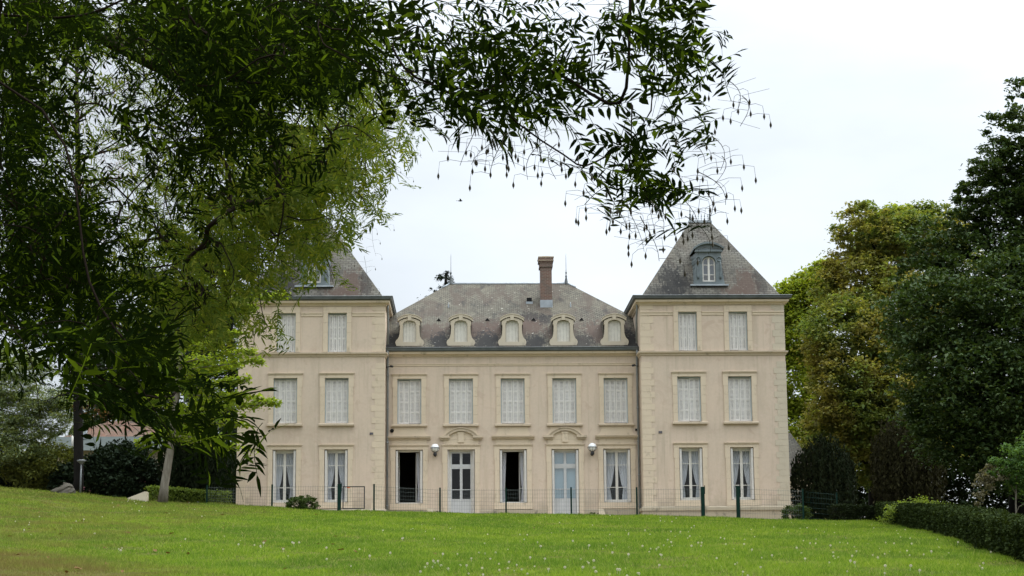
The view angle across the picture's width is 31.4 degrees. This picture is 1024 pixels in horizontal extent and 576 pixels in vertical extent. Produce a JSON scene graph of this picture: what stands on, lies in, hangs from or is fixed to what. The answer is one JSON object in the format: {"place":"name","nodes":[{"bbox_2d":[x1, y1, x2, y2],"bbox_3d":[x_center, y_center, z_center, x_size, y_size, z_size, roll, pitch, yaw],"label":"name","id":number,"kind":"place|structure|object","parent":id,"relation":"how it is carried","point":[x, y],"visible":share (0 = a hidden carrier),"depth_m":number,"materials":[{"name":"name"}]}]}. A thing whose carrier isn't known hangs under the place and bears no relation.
{"place":"outdoors","nodes":[
{"label":"outdoors","id":0,"kind":"place"},
{"bbox_2d":[0,486,1023,575],"bbox_3d":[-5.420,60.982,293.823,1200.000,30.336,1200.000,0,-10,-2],"label":"lawn","id":1,"kind":"structure","parent":0,"point":[897,569],"depth_m":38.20,"materials":[{"name":"plant"}]},
{"bbox_2d":[0,452,49,488],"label":"dark laurel","id":2,"kind":"object","parent":1,"relation":"on","point":[2,481],"visible":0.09,"depth_m":80.02,"materials":[{"name":"green plant"}]},
{"bbox_2d":[0,346,88,465],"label":"tree","id":3,"kind":"object","parent":1,"relation":"on","point":[12,423],"visible":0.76,"depth_m":78.34,"materials":[{"name":"green plant"}]},
{"bbox_2d":[0,438,94,489],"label":"spreading yew","id":4,"kind":"object","parent":1,"relation":"on","point":[18,472],"visible":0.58,"depth_m":78.30,"materials":[{"name":"green plant"}]},
{"bbox_2d":[51,482,75,493],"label":"boulder","id":5,"kind":"object","parent":1,"relation":"on","point":[67,488],"visible":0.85,"depth_m":75.03,"materials":[{"name":"grey stone"}]},
{"bbox_2d":[43,462,85,489],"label":"dark laurel","id":6,"kind":"object","parent":1,"relation":"on","point":[57,480],"visible":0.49,"depth_m":77.86,"materials":[{"name":"green plant"}]},
{"bbox_2d":[77,459,85,491],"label":"lamp post","id":7,"kind":"object","parent":1,"relation":"on","point":[81,461],"visible":0.94,"depth_m":76.34,"materials":[{"name":"metal"}]},
{"bbox_2d":[23,28,182,492],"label":"tree","id":8,"kind":"object","parent":1,"relation":"on","point":[77,444],"visible":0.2,"depth_m":77.21,"materials":[{"name":"green plant"}]},
{"bbox_2d":[48,421,176,500],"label":"neighbour house","id":9,"kind":"structure","parent":1,"relation":"on","point":[105,436],"depth_m":96.36,"materials":[{"name":"tile"}]},
{"bbox_2d":[1,394,237,502],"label":"woods","id":10,"kind":"object","parent":1,"relation":"on","point":[234,429],"visible":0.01,"depth_m":116.86,"materials":[{"name":"green plant"}]},
{"bbox_2d":[83,438,160,498],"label":"dark laurel","id":11,"kind":"object","parent":1,"relation":"on","point":[116,472],"visible":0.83,"depth_m":78.43,"materials":[{"name":"green plant"}]},
{"bbox_2d":[47,243,217,429],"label":"tree","id":12,"kind":"object","parent":1,"relation":"on","point":[101,413],"visible":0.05,"depth_m":104.06,"materials":[{"name":"green plant"}]},
{"bbox_2d":[128,491,148,501],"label":"stone wedge","id":13,"kind":"object","parent":1,"relation":"on","point":[144,496],"visible":0.65,"depth_m":75.04,"materials":[{"name":"beige stone"}]},
{"bbox_2d":[144,485,232,503],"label":"clipped hedge","id":14,"kind":"object","parent":1,"relation":"on","point":[177,490],"visible":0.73,"depth_m":77.03,"materials":[{"name":"green plant"}]},
{"bbox_2d":[157,424,222,502],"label":"yew tree","id":15,"kind":"object","parent":1,"relation":"on","point":[181,474],"visible":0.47,"depth_m":77.65,"materials":[{"name":"green plant"}]},
{"bbox_2d":[133,246,290,502],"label":"tree","id":16,"kind":"object","parent":1,"relation":"on","point":[211,366],"visible":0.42,"depth_m":74.48,"materials":[{"name":"green plant"}]},
{"bbox_2d":[164,232,268,445],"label":"pine tree","id":17,"kind":"object","parent":1,"relation":"on","point":[228,373],"visible":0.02,"depth_m":92.93,"materials":[{"name":"green plant"}]},
{"bbox_2d":[201,429,236,503],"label":"yew tree","id":18,"kind":"object","parent":1,"relation":"on","point":[228,462],"visible":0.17,"depth_m":86.88,"materials":[{"name":"green plant"}]},
{"bbox_2d":[206,483,341,510],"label":"wire fence","id":19,"kind":"object","parent":1,"relation":"on","point":[339,489],"visible":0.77,"depth_m":76.40,"materials":[{"name":"green metal"}]},
{"bbox_2d":[342,486,364,508],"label":"wire gate","id":20,"kind":"structure","parent":19,"relation":"attached to","point":[352,501],"depth_m":76.39,"materials":[{"name":"metal"}]},
{"bbox_2d":[284,495,320,508],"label":"round bush","id":21,"kind":"object","parent":1,"relation":"on","point":[300,501],"visible":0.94,"depth_m":75.56,"materials":[{"name":"green plant"}]},
{"bbox_2d":[0,0,771,501],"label":"overhanging tree","id":22,"kind":"object","parent":1,"relation":"on","point":[232,72],"visible":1,"depth_m":9.06,"materials":[{"name":"green plant"}]},
{"bbox_2d":[417,270,454,297],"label":"fir tree","id":23,"kind":"object","parent":1,"relation":"on","point":[440,277],"visible":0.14,"depth_m":113.70,"materials":[{"name":"green plant"}]},
{"bbox_2d":[236,206,791,518],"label":"manor house","id":24,"kind":"structure","parent":1,"relation":"on","point":[672,377],"depth_m":81.14,"materials":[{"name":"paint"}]},
{"bbox_2d":[267,444,301,506],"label":"window","id":25,"kind":"structure","parent":24,"relation":"in","point":[281,456],"depth_m":79.73,"materials":[{"name":"stone"}]},
{"bbox_2d":[267,373,302,425],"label":"window","id":26,"kind":"structure","parent":24,"relation":"in","point":[293,407],"depth_m":80.24,"materials":[{"name":"stone"}]},
{"bbox_2d":[272,307,300,351],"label":"window","id":27,"kind":"structure","parent":24,"relation":"in","point":[292,323],"depth_m":80.79,"materials":[{"name":"stone"}]},
{"bbox_2d":[318,444,353,507],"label":"window","id":28,"kind":"structure","parent":24,"relation":"in","point":[343,458],"depth_m":79.77,"materials":[{"name":"stone"}]},
{"bbox_2d":[318,373,354,425],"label":"window","id":29,"kind":"structure","parent":24,"relation":"in","point":[341,407],"depth_m":80.27,"materials":[{"name":"stone"}]},
{"bbox_2d":[323,306,351,351],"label":"window","id":30,"kind":"structure","parent":24,"relation":"in","point":[329,329],"depth_m":80.83,"materials":[{"name":"stone"}]},
{"bbox_2d":[391,374,426,426],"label":"window","id":31,"kind":"structure","parent":24,"relation":"in","point":[400,417],"depth_m":81.56,"materials":[{"name":"stone"}]},
{"bbox_2d":[390,444,428,509],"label":"window","id":32,"kind":"structure","parent":24,"relation":"in","point":[421,457],"depth_m":80.98,"materials":[{"name":"stone"}]},
{"bbox_2d":[443,373,478,426],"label":"window","id":33,"kind":"structure","parent":24,"relation":"in","point":[449,378],"depth_m":81.64,"materials":[{"name":"stone"}]},
{"bbox_2d":[441,444,480,513],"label":"door","id":34,"kind":"structure","parent":24,"relation":"in","point":[447,449],"depth_m":81.04,"materials":[{"name":"stone"}]},
{"bbox_2d":[495,373,530,425],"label":"window","id":35,"kind":"structure","parent":24,"relation":"in","point":[502,414],"depth_m":81.70,"materials":[{"name":"stone"}]},
{"bbox_2d":[494,444,532,508],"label":"window","id":36,"kind":"structure","parent":24,"relation":"in","point":[525,456],"depth_m":81.10,"materials":[{"name":"stone"}]},
{"bbox_2d":[545,444,583,514],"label":"door","id":37,"kind":"structure","parent":24,"relation":"in","point":[563,464],"depth_m":81.24,"materials":[{"name":"stone"}]},
{"bbox_2d":[547,373,582,425],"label":"window","id":38,"kind":"structure","parent":24,"relation":"in","point":[569,395],"depth_m":81.76,"materials":[{"name":"stone"}]},
{"bbox_2d":[598,373,633,425],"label":"window","id":39,"kind":"structure","parent":24,"relation":"in","point":[610,407],"depth_m":81.82,"materials":[{"name":"stone"}]},
{"bbox_2d":[598,443,635,508],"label":"window","id":40,"kind":"structure","parent":24,"relation":"in","point":[617,455],"depth_m":81.30,"materials":[{"name":"stone"}]},
{"bbox_2d":[673,305,701,350],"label":"window","id":41,"kind":"structure","parent":24,"relation":"in","point":[688,324],"depth_m":81.24,"materials":[{"name":"stone"}]},
{"bbox_2d":[671,371,707,423],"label":"window","id":42,"kind":"structure","parent":24,"relation":"in","point":[683,404],"depth_m":80.71,"materials":[{"name":"stone"}]},
{"bbox_2d":[673,442,708,505],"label":"window","id":43,"kind":"structure","parent":24,"relation":"in","point":[695,456],"depth_m":80.18,"materials":[{"name":"stone"}]},
{"bbox_2d":[724,305,752,349],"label":"window","id":44,"kind":"structure","parent":24,"relation":"in","point":[730,311],"depth_m":81.30,"materials":[{"name":"stone"}]},
{"bbox_2d":[722,371,758,423],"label":"window","id":45,"kind":"structure","parent":24,"relation":"in","point":[750,407],"depth_m":80.77,"materials":[{"name":"stone"}]},
{"bbox_2d":[724,442,759,505],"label":"window","id":46,"kind":"structure","parent":24,"relation":"in","point":[732,455],"depth_m":80.22,"materials":[{"name":"stone"}]},
{"bbox_2d":[373,484,704,515],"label":"wire fence","id":47,"kind":"object","parent":1,"relation":"on","point":[702,503],"visible":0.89,"depth_m":76.66,"materials":[{"name":"green metal"}]},
{"bbox_2d":[736,485,803,519],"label":"wire fence","id":48,"kind":"object","parent":1,"relation":"on","point":[738,503],"visible":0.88,"depth_m":76.86,"materials":[{"name":"green metal"}]},
{"bbox_2d":[779,503,813,519],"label":"round bush","id":49,"kind":"object","parent":1,"relation":"on","point":[788,508],"visible":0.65,"depth_m":77.86,"materials":[{"name":"green plant"}]},
{"bbox_2d":[788,433,815,512],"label":"outbuilding","id":50,"kind":"structure","parent":1,"relation":"on","point":[794,446],"depth_m":94.14,"materials":[{"name":"stone"}]},
{"bbox_2d":[790,432,858,519],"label":"yew tree","id":51,"kind":"object","parent":1,"relation":"on","point":[819,469],"visible":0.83,"depth_m":83.83,"materials":[{"name":"green plant"}]},
{"bbox_2d":[828,503,875,520],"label":"clipped hedge","id":52,"kind":"object","parent":1,"relation":"on","point":[848,510],"visible":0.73,"depth_m":77.52,"materials":[{"name":"green plant"}]},
{"bbox_2d":[773,201,941,444],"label":"lime green tree","id":53,"kind":"object","parent":1,"relation":"on","point":[793,311],"visible":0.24,"depth_m":108.55,"materials":[{"name":"green plant"}]},
{"bbox_2d":[790,199,996,516],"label":"chestnut tree","id":54,"kind":"object","parent":1,"relation":"on","point":[861,381],"visible":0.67,"depth_m":95.15,"materials":[{"name":"green plant"}]},
{"bbox_2d":[804,374,1008,518],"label":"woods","id":55,"kind":"object","parent":1,"relation":"on","point":[957,492],"visible":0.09,"depth_m":111.63,"materials":[{"name":"green plant"}]},
{"bbox_2d":[868,408,948,502],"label":"yew tree","id":56,"kind":"object","parent":1,"relation":"on","point":[885,457],"visible":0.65,"depth_m":77.37,"materials":[{"name":"green plant"}]},
{"bbox_2d":[876,494,953,524],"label":"light shrub","id":57,"kind":"object","parent":1,"relation":"on","point":[892,511],"visible":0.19,"depth_m":69.20,"materials":[{"name":"green plant"}]},
{"bbox_2d":[863,76,1023,514],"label":"linden tree","id":58,"kind":"object","parent":1,"relation":"on","point":[975,312],"visible":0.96,"depth_m":63.34,"materials":[{"name":"green plant"}]},
{"bbox_2d":[874,500,1023,561],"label":"clipped hedge","id":59,"kind":"object","parent":1,"relation":"on","point":[999,530],"visible":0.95,"depth_m":45.30,"materials":[{"name":"green plant"}]},
{"bbox_2d":[971,431,1023,513],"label":"slender shrub","id":60,"kind":"object","parent":1,"relation":"on","point":[989,473],"visible":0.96,"depth_m":54.08,"materials":[{"name":"green plant"}]},
{"bbox_2d":[0,0,1023,516],"label":"sky","id":61,"kind":"structure","parent":0,"point":[880,101],"materials":[{"name":"white"}]},
{"bbox_2d":[806,492,837,520],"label":"wire fence","id":62,"kind":"object","parent":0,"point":[821,505],"visible":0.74,"depth_m":77.56,"materials":[{"name":"green metal"}]}
]}

